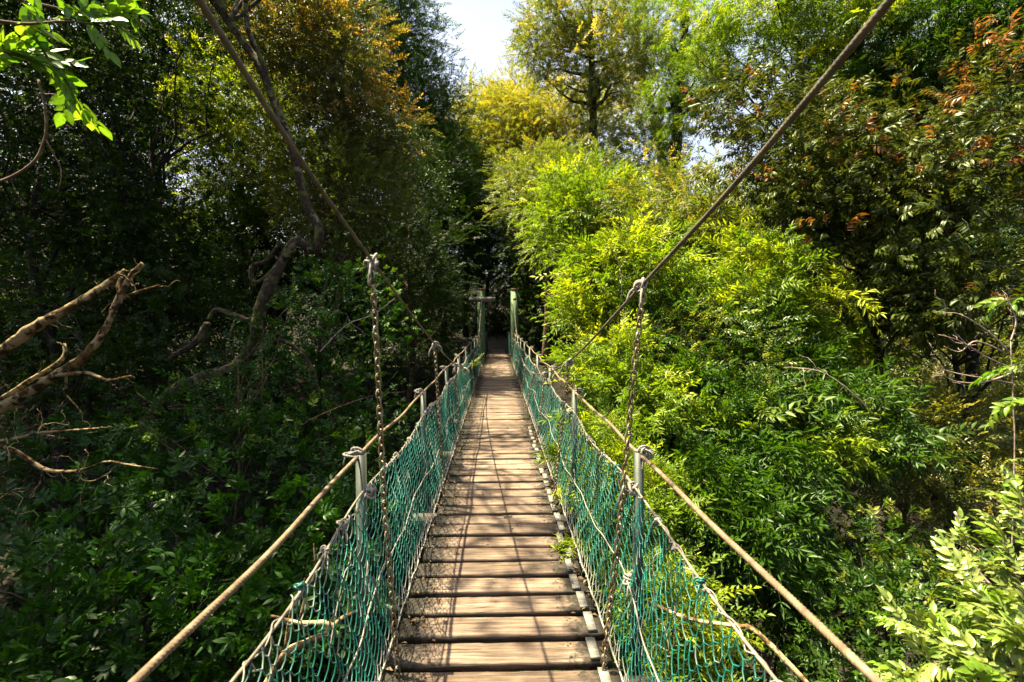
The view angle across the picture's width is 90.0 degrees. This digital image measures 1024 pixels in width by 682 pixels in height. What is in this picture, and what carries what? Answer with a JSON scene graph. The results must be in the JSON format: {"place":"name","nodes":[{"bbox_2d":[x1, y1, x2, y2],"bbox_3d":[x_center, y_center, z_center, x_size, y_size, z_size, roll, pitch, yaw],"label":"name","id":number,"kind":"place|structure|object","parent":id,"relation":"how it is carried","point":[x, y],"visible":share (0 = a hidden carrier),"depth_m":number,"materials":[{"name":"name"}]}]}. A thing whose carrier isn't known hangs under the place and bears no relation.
{"place":"outdoors","nodes":[
{"label":"outdoors","id":0,"kind":"place"},
{"bbox_2d":[488,331,506,348],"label":"footpath","id":1,"kind":"structure","parent":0,"point":[499,341],"depth_m":29.57,"materials":[{"name":"soil"}]},
{"bbox_2d":[0,0,1004,283],"label":"sky","id":2,"kind":"structure","parent":0,"point":[484,24],"materials":[{"name":"white"}]},
{"bbox_2d":[0,194,1023,681],"bbox_3d":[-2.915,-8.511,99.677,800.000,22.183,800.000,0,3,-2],"label":"ground","id":3,"kind":"structure","parent":0,"point":[558,388],"depth_m":15.96,"materials":[{"name":"brown plant"}]},
{"bbox_2d":[0,0,150,178],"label":"broadleaf tree","id":4,"kind":"object","parent":3,"relation":"on","point":[10,136],"visible":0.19,"depth_m":14.05,"materials":[{"name":"green plant"}]},
{"bbox_2d":[0,0,158,42],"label":"broadleaf tree","id":5,"kind":"object","parent":3,"relation":"on","point":[13,16],"visible":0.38,"depth_m":9.67,"materials":[{"name":"green plant"}]},
{"bbox_2d":[0,236,195,567],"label":"understory tree","id":6,"kind":"object","parent":3,"relation":"on","point":[86,326],"visible":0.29,"depth_m":11.86,"materials":[{"name":"green plant"}]},
{"bbox_2d":[0,0,195,413],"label":"broadleaf tree","id":7,"kind":"object","parent":3,"relation":"on","point":[28,159],"visible":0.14,"depth_m":15.45,"materials":[{"name":"green plant"}]},
{"bbox_2d":[0,403,213,678],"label":"glossy shrub","id":8,"kind":"object","parent":3,"relation":"on","point":[33,442],"visible":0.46,"depth_m":6.48,"materials":[{"name":"green plant"}]},
{"bbox_2d":[0,33,245,621],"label":"broadleaf tree","id":9,"kind":"object","parent":3,"relation":"on","point":[37,179],"visible":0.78,"depth_m":10.21,"materials":[{"name":"green plant"}]},
{"bbox_2d":[0,0,254,68],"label":"broadleaf tree","id":10,"kind":"object","parent":3,"relation":"on","point":[138,2],"visible":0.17,"depth_m":10.97,"materials":[{"name":"green plant"}]},
{"bbox_2d":[0,229,260,681],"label":"understory tree","id":11,"kind":"object","parent":3,"relation":"on","point":[118,362],"visible":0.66,"depth_m":8.48,"materials":[{"name":"green plant"}]},
{"bbox_2d":[211,321,234,416],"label":"woody vine","id":12,"kind":"object","parent":11,"relation":"hanging from","point":[227,361],"visible":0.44,"depth_m":7.38,"materials":[{"name":"brown plant"}]},
{"bbox_2d":[0,0,271,394],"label":"broadleaf tree","id":13,"kind":"object","parent":3,"relation":"on","point":[189,22],"visible":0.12,"depth_m":16.34,"materials":[{"name":"green plant"}]},
{"bbox_2d":[0,459,284,681],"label":"glossy shrub","id":14,"kind":"object","parent":3,"relation":"on","point":[23,651],"visible":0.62,"depth_m":3.92,"materials":[{"name":"green plant"}]},
{"bbox_2d":[0,0,294,575],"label":"broadleaf tree","id":15,"kind":"object","parent":3,"relation":"on","point":[194,250],"visible":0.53,"depth_m":11.73,"materials":[{"name":"green plant"}]},
{"bbox_2d":[0,438,356,681],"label":"glossy shrub","id":16,"kind":"object","parent":3,"relation":"on","point":[162,606],"visible":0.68,"depth_m":4.11,"materials":[{"name":"green plant"}]},
{"bbox_2d":[44,234,341,655],"bbox_3d":[-5.856,2.017,9.646,4.424,8.083,4.077,-2,3,-35],"label":"understory tree","id":17,"kind":"object","parent":3,"relation":"on","point":[201,356],"visible":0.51,"depth_m":9.32,"materials":[{"name":"green plant"}]},
{"bbox_2d":[75,285,348,681],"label":"glossy shrub","id":18,"kind":"object","parent":3,"relation":"on","point":[220,384],"visible":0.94,"depth_m":5.99,"materials":[{"name":"green plant"}]},
{"bbox_2d":[320,298,394,351],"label":"woody vine","id":19,"kind":"object","parent":18,"relation":"attached to","point":[347,324],"visible":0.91,"depth_m":6.43,"materials":[{"name":"brown plant"}]},
{"bbox_2d":[45,387,386,679],"bbox_3d":[-3.431,3.397,6.343,3.566,5.838,2.703,-2,3,-33],"label":"glossy shrub","id":20,"kind":"object","parent":3,"relation":"on","point":[163,463],"visible":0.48,"depth_m":6.03,"materials":[{"name":"green plant"}]},
{"bbox_2d":[298,375,396,432],"bbox_3d":[-1.869,0.702,5.957,1.228,0.670,0.269,0,3,-11],"label":"woody vine","id":21,"kind":"object","parent":20,"relation":"attached to","point":[343,405],"visible":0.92,"depth_m":5.98,"materials":[{"name":"brown wood"}]},
{"bbox_2d":[134,0,323,681],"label":"twisted tree","id":22,"kind":"object","parent":3,"relation":"on","point":[269,279],"visible":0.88,"depth_m":6.49,"materials":[{"name":"brown plant"}]},
{"bbox_2d":[0,0,151,139],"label":"leafy branch","id":23,"kind":"object","parent":22,"relation":"attached to","point":[32,46],"visible":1,"depth_m":1.95,"materials":[{"name":"green plant"}]},
{"bbox_2d":[0,79,61,186],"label":"hanging vine","id":24,"kind":"object","parent":23,"relation":"hanging from","point":[34,160],"visible":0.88,"depth_m":2.11,"materials":[{"name":"brown wood"}]},
{"bbox_2d":[153,19,331,517],"bbox_3d":[-7.436,-1.660,14.436,4.844,13.749,5.410,0,3,-2],"label":"broadleaf tree","id":25,"kind":"object","parent":3,"relation":"on","point":[237,191],"visible":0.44,"depth_m":13.66,"materials":[{"name":"green plant"}]},
{"bbox_2d":[93,0,402,403],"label":"broadleaf tree","id":26,"kind":"object","parent":3,"relation":"on","point":[266,244],"visible":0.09,"depth_m":15.50,"materials":[{"name":"green plant"}]},
{"bbox_2d":[174,470,417,681],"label":"glossy shrub","id":27,"kind":"object","parent":3,"relation":"on","point":[249,644],"visible":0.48,"depth_m":4.09,"materials":[{"name":"green plant"}]},
{"bbox_2d":[199,231,430,663],"bbox_3d":[-3.364,1.981,9.356,3.826,8.232,3.767,0,3,-2],"label":"understory tree","id":28,"kind":"object","parent":3,"relation":"on","point":[313,356],"visible":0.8,"depth_m":9.16,"materials":[{"name":"green plant"}]},
{"bbox_2d":[193,0,444,538],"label":"copper tree","id":29,"kind":"object","parent":3,"relation":"on","point":[327,45],"visible":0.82,"depth_m":12.37,"materials":[{"name":"orange plant"}]},
{"bbox_2d":[212,55,451,550],"bbox_3d":[-4.116,-0.280,12.565,5.272,12.190,4.486,0,3,-2],"label":"twiggy tree","id":30,"kind":"object","parent":3,"relation":"on","point":[336,224],"visible":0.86,"depth_m":11.95,"materials":[{"name":"green plant"}]},
{"bbox_2d":[250,363,433,681],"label":"glossy shrub","id":31,"kind":"object","parent":3,"relation":"on","point":[363,424],"visible":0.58,"depth_m":7.62,"materials":[{"name":"green plant"}]},
{"bbox_2d":[290,94,479,378],"bbox_3d":[-5.270,-4.295,20.129,7.328,11.252,8.652,-1,3,-28],"label":"broadleaf tree","id":32,"kind":"object","parent":3,"relation":"on","point":[429,185],"visible":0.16,"depth_m":19.25,"materials":[{"name":"green plant"}]},
{"bbox_2d":[296,171,492,542],"bbox_3d":[-3.099,0.578,14.433,5.182,10.627,5.665,0,3,-2],"label":"understory tree","id":33,"kind":"object","parent":3,"relation":"on","point":[434,304],"visible":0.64,"depth_m":13.94,"materials":[{"name":"green plant"}]},
{"bbox_2d":[325,0,490,340],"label":"dense tree","id":34,"kind":"object","parent":3,"relation":"on","point":[417,57],"visible":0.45,"depth_m":27.27,"materials":[{"name":"green plant"}]},
{"bbox_2d":[375,106,516,352],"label":"understory tree","id":35,"kind":"object","parent":3,"relation":"on","point":[464,177],"visible":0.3,"depth_m":24.13,"materials":[{"name":"green plant"}]},
{"bbox_2d":[402,177,508,360],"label":"broadleaf tree","id":36,"kind":"object","parent":3,"relation":"on","point":[449,332],"visible":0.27,"depth_m":24.15,"materials":[{"name":"green plant"}]},
{"bbox_2d":[418,96,519,336],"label":"broadleaf tree","id":37,"kind":"object","parent":3,"relation":"on","point":[479,166],"visible":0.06,"depth_m":29.16,"materials":[{"name":"green plant"}]},
{"bbox_2d":[469,289,494,362],"bbox_3d":[-1.190,-0.417,20.557,1.042,3.355,0.393,0,3,-2],"label":"timber pole","id":38,"kind":"object","parent":3,"relation":"on","point":[479,298],"visible":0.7,"depth_m":20.44,"materials":[{"name":"wood"}]},
{"bbox_2d":[445,60,523,314],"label":"yellow tree","id":39,"kind":"object","parent":3,"relation":"on","point":[482,128],"visible":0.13,"depth_m":32.47,"materials":[{"name":"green plant"}]},
{"bbox_2d":[423,183,558,347],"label":"broadleaf tree","id":40,"kind":"object","parent":3,"relation":"on","point":[498,293],"visible":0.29,"depth_m":25.50,"materials":[{"name":"green plant"}]},
{"bbox_2d":[447,267,542,336],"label":"broadleaf tree","id":41,"kind":"object","parent":3,"relation":"on","point":[491,319],"visible":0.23,"depth_m":31.73,"materials":[{"name":"green plant"}]},
{"bbox_2d":[485,330,509,357],"bbox_3d":[-0.672,0.206,23.573,1.100,1.280,5.900,0,3,-2],"label":"boardwalk landing","id":42,"kind":"object","parent":3,"relation":"on","point":[497,353],"visible":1,"depth_m":23.00,"materials":[{"name":"brown wood"}]},
{"bbox_2d":[477,150,542,350],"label":"bushy tree","id":43,"kind":"object","parent":3,"relation":"on","point":[489,222],"visible":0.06,"depth_m":24.00,"materials":[{"name":"green plant"}]},
{"bbox_2d":[0,4,1022,281],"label":"woods","id":44,"kind":"object","parent":3,"relation":"on","point":[364,118],"visible":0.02,"depth_m":41.47,"materials":[{"name":"green plant"}]},
{"bbox_2d":[128,0,895,681],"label":"suspension footbridge","id":45,"kind":"object","parent":3,"relation":"on","point":[504,602],"visible":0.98,"depth_m":2.69,"materials":[{"name":"brown wood"}]},
{"bbox_2d":[264,544,358,681],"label":"fallen stick","id":46,"kind":"object","parent":45,"relation":"attached to","point":[281,657],"visible":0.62,"depth_m":2.38,"materials":[{"name":"beige wood"}]},
{"bbox_2d":[468,353,483,375],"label":"leaf sprig","id":47,"kind":"object","parent":45,"relation":"attached to","point":[475,361],"visible":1,"depth_m":9.19,"materials":[{"name":"green plant"}]},
{"bbox_2d":[386,357,607,670],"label":"leaf litter","id":48,"kind":"object","parent":45,"relation":"on","point":[433,587],"visible":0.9,"depth_m":4.44,"materials":[{"name":"brown plant"}]},
{"bbox_2d":[531,435,577,475],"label":"leaf sprig","id":49,"kind":"object","parent":45,"relation":"attached to","point":[552,450],"visible":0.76,"depth_m":4.95,"materials":[{"name":"green plant"}]},
{"bbox_2d":[549,472,589,522],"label":"leaf sprig","id":50,"kind":"object","parent":45,"relation":"attached to","point":[566,494],"visible":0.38,"depth_m":4.44,"materials":[{"name":"plant"}]},
{"bbox_2d":[537,404,602,447],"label":"leaf sprig","id":51,"kind":"object","parent":45,"relation":"attached to","point":[584,421],"visible":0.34,"depth_m":5.07,"materials":[{"name":"green plant"}]},
{"bbox_2d":[550,530,599,572],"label":"leaf sprig","id":52,"kind":"object","parent":45,"relation":"attached to","point":[565,542],"visible":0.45,"depth_m":3.55,"materials":[{"name":"green plant"}]},
{"bbox_2d":[648,600,808,681],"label":"fallen stick","id":53,"kind":"object","parent":45,"relation":"attached to","point":[782,657],"visible":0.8,"depth_m":2.31,"materials":[{"name":"beige wood"}]},
{"bbox_2d":[0,176,1023,608],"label":"thicket undergrowth","id":54,"kind":"object","parent":3,"relation":"on","point":[344,344],"depth_m":15.72,"materials":[{"name":"green plant"}]},
{"bbox_2d":[0,444,157,515],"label":"dead branch","id":55,"kind":"object","parent":54,"relation":"attached to","point":[26,458],"visible":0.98,"depth_m":2.95,"materials":[{"name":"brown wood"}]},
{"bbox_2d":[0,406,108,468],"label":"dead branch","id":56,"kind":"object","parent":55,"relation":"attached to","point":[20,436],"visible":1,"depth_m":2.94,"materials":[{"name":"brown wood"}]},
{"bbox_2d":[0,259,178,415],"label":"dead branch","id":57,"kind":"object","parent":55,"relation":"attached to","point":[65,370],"visible":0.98,"depth_m":2.92,"materials":[{"name":"brown wood"}]},
{"bbox_2d":[0,268,138,357],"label":"dead branch","id":58,"kind":"object","parent":57,"relation":"attached to","point":[23,334],"visible":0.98,"depth_m":2.91,"materials":[{"name":"brown wood"}]},
{"bbox_2d":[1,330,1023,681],"bbox_3d":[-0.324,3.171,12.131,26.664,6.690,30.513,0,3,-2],"label":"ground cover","id":59,"kind":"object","parent":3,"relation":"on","point":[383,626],"visible":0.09,"depth_m":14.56,"materials":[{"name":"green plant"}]},
{"bbox_2d":[511,289,517,359],"bbox_3d":[0.099,-0.420,20.618,0.316,3.355,0.350,0,3,-2],"label":"timber pole","id":60,"kind":"object","parent":3,"relation":"on","point":[514,297],"visible":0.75,"depth_m":20.48,"materials":[{"name":"wood"}]},
{"bbox_2d":[452,52,579,329],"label":"yellow tree","id":61,"kind":"object","parent":3,"relation":"on","point":[490,103],"visible":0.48,"depth_m":30.68,"materials":[{"name":"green plant"}]},
{"bbox_2d":[487,184,569,356],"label":"broadleaf tree","id":62,"kind":"object","parent":3,"relation":"on","point":[532,290],"visible":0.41,"depth_m":22.75,"materials":[{"name":"green plant"}]},
{"bbox_2d":[474,128,629,361],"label":"bushy tree","id":63,"kind":"object","parent":3,"relation":"on","point":[534,158],"visible":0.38,"depth_m":19.40,"materials":[{"name":"green plant"}]},
{"bbox_2d":[487,49,667,340],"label":"yellow tree","id":64,"kind":"object","parent":3,"relation":"on","point":[558,117],"visible":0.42,"depth_m":28.93,"materials":[{"name":"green plant"}]},
{"bbox_2d":[498,0,667,337],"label":"airy tree","id":65,"kind":"object","parent":3,"relation":"on","point":[573,27],"visible":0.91,"depth_m":21.07,"materials":[{"name":"green plant"}]},
{"bbox_2d":[506,142,672,436],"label":"bushy tree","id":66,"kind":"object","parent":3,"relation":"on","point":[568,195],"visible":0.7,"depth_m":15.04,"materials":[{"name":"green plant"}]},
{"bbox_2d":[529,197,721,669],"bbox_3d":[1.915,2.025,8.510,3.267,8.644,3.135,0,3,-2],"label":"pinnate shrub","id":67,"kind":"object","parent":3,"relation":"on","point":[591,272],"visible":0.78,"depth_m":7.70,"materials":[{"name":"green plant"}]},
{"bbox_2d":[613,250,625,305],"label":"woody vine","id":68,"kind":"object","parent":67,"relation":"hanging from","point":[620,272],"visible":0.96,"depth_m":7.21,"materials":[{"name":"brown wood"}]},
{"bbox_2d":[537,302,720,674],"bbox_3d":[1.519,2.949,6.411,2.352,6.985,2.803,0,3,-2],"label":"pinnate shrub","id":69,"kind":"object","parent":3,"relation":"on","point":[601,385],"visible":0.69,"depth_m":6.06,"materials":[{"name":"green plant"}]},
{"bbox_2d":[579,116,715,210],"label":"broadleaf tree","id":70,"kind":"object","parent":3,"relation":"on","point":[637,160],"visible":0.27,"depth_m":20.03,"materials":[{"name":"green plant"}]},
{"bbox_2d":[593,0,708,199],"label":"airy tree","id":71,"kind":"object","parent":3,"relation":"on","point":[654,93],"visible":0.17,"depth_m":25.49,"materials":[{"name":"green plant"}]},
{"bbox_2d":[551,396,775,681],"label":"pinnate shrub","id":72,"kind":"object","parent":3,"relation":"on","point":[660,502],"visible":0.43,"depth_m":3.82,"materials":[{"name":"green plant"}]},
{"bbox_2d":[571,129,789,560],"bbox_3d":[4.634,0.349,14.085,5.630,11.998,5.623,2,3,32],"label":"bushy tree","id":73,"kind":"object","parent":3,"relation":"on","point":[695,211],"visible":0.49,"depth_m":13.02,"materials":[{"name":"green plant"}]},
{"bbox_2d":[523,169,840,343],"bbox_3d":[7.567,-3.652,23.010,14.558,8.378,7.948,0,3,9],"label":"broadleaf tree","id":74,"kind":"object","parent":3,"relation":"on","point":[720,185],"visible":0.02,"depth_m":22.01,"materials":[{"name":"green plant"}]},
{"bbox_2d":[616,0,750,364],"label":"broadleaf tree","id":75,"kind":"object","parent":3,"relation":"on","point":[674,99],"visible":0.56,"depth_m":18.61,"materials":[{"name":"green plant"}]},
{"bbox_2d":[568,260,841,573],"bbox_3d":[2.624,2.537,7.374,3.612,7.772,3.166,0,3,-2],"label":"pinnate shrub","id":76,"kind":"object","parent":3,"relation":"on","point":[711,335],"visible":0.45,"depth_m":6.89,"materials":[{"name":"green plant"}]},
{"bbox_2d":[619,395,855,678],"bbox_3d":[2.147,3.464,5.471,2.593,5.874,2.486,0,3,-2],"label":"pinnate shrub","id":77,"kind":"object","parent":3,"relation":"on","point":[739,517],"visible":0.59,"depth_m":4.84,"materials":[{"name":"green plant"}]},
{"bbox_2d":[583,322,989,681],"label":"pinnate shrub","id":78,"kind":"object","parent":3,"relation":"on","point":[824,428],"visible":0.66,"depth_m":6.06,"materials":[{"name":"green plant"}]},
{"bbox_2d":[784,355,874,415],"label":"woody vine","id":79,"kind":"object","parent":78,"relation":"attached to","point":[869,410],"visible":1,"depth_m":5.75,"materials":[{"name":"brown plant"}]},
{"bbox_2d":[650,201,936,679],"bbox_3d":[4.331,2.283,8.319,4.822,8.692,3.082,0,3,-2],"label":"pinnate shrub","id":80,"kind":"object","parent":3,"relation":"on","point":[773,283],"visible":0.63,"depth_m":7.55,"materials":[{"name":"green plant"}]},
{"bbox_2d":[660,0,974,610],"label":"feathery tree","id":81,"kind":"object","parent":3,"relation":"on","point":[796,19],"visible":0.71,"depth_m":9.47,"materials":[{"name":"green plant"}]},
{"bbox_2d":[694,492,950,681],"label":"glossy shrub","id":82,"kind":"object","parent":3,"relation":"on","point":[806,597],"visible":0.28,"depth_m":4.92,"materials":[{"name":"green plant"}]},
{"bbox_2d":[667,7,1023,681],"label":"redtip tree","id":83,"kind":"object","parent":3,"relation":"on","point":[862,221],"visible":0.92,"depth_m":7.80,"materials":[{"name":"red plant"}]},
{"bbox_2d":[717,154,1023,400],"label":"broadleaf tree","id":84,"kind":"object","parent":3,"relation":"on","point":[1005,230],"visible":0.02,"depth_m":15.84,"materials":[{"name":"green plant"}]},
{"bbox_2d":[719,35,1023,297],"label":"broadleaf tree","id":85,"kind":"object","parent":3,"relation":"on","point":[1013,124],"depth_m":18.48,"materials":[{"name":"green plant"}]},
{"bbox_2d":[762,495,1020,681],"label":"glossy shrub","id":86,"kind":"object","parent":3,"relation":"on","point":[853,590],"visible":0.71,"depth_m":4.34,"materials":[{"name":"green plant"}]},
{"bbox_2d":[781,0,1023,611],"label":"broadleaf tree","id":87,"kind":"object","parent":3,"relation":"on","point":[972,11],"visible":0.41,"depth_m":8.66,"materials":[{"name":"green plant"}]},
{"bbox_2d":[811,254,1023,600],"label":"broadleaf tree","id":88,"kind":"object","parent":3,"relation":"on","point":[995,387],"visible":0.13,"depth_m":10.32,"materials":[{"name":"green plant"}]},
{"bbox_2d":[830,355,1023,670],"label":"pinnate shrub","id":89,"kind":"object","parent":3,"relation":"on","point":[964,479],"visible":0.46,"depth_m":6.97,"materials":[{"name":"green plant"}]},
{"bbox_2d":[831,232,1023,679],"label":"redtip tree","id":90,"kind":"object","parent":3,"relation":"on","point":[959,303],"visible":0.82,"depth_m":7.20,"materials":[{"name":"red plant"}]},
{"bbox_2d":[860,466,1023,681],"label":"pale shrub","id":91,"kind":"object","parent":3,"relation":"on","point":[986,662],"visible":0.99,"depth_m":2.14,"materials":[{"name":"green plant"}]},
{"bbox_2d":[954,511,991,583],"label":"woody vine","id":92,"kind":"object","parent":91,"relation":"attached to","point":[980,573],"visible":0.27,"depth_m":3.02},
{"bbox_2d":[968,359,1023,389],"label":"leaf sprig","id":93,"kind":"object","parent":91,"relation":"attached to","point":[1010,368],"visible":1,"depth_m":2.08,"materials":[{"name":"green plant"}]},
{"bbox_2d":[985,397,1023,428],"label":"leaf sprig","id":94,"kind":"object","parent":91,"relation":"attached to","point":[1007,409],"visible":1,"depth_m":1.97,"materials":[{"name":"green plant"}]},
{"bbox_2d":[1000,458,1023,488],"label":"leaf sprig","id":95,"kind":"object","parent":91,"relation":"attached to","point":[1008,479],"visible":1,"depth_m":1.95,"materials":[{"name":"green plant"}]},
{"bbox_2d":[929,290,1016,546],"bbox_3d":[5.124,2.950,5.786,1.137,7.043,0.193,0,3,-2],"label":"bare shrub","id":96,"kind":"object","parent":3,"relation":"on","point":[979,352],"visible":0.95,"depth_m":5.66,"materials":[{"name":"brown wood"}]},
{"bbox_2d":[972,297,1023,322],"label":"leaf sprig","id":97,"kind":"object","parent":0,"point":[992,305],"visible":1,"depth_m":2.06,"materials":[{"name":"green plant"}]}
]}

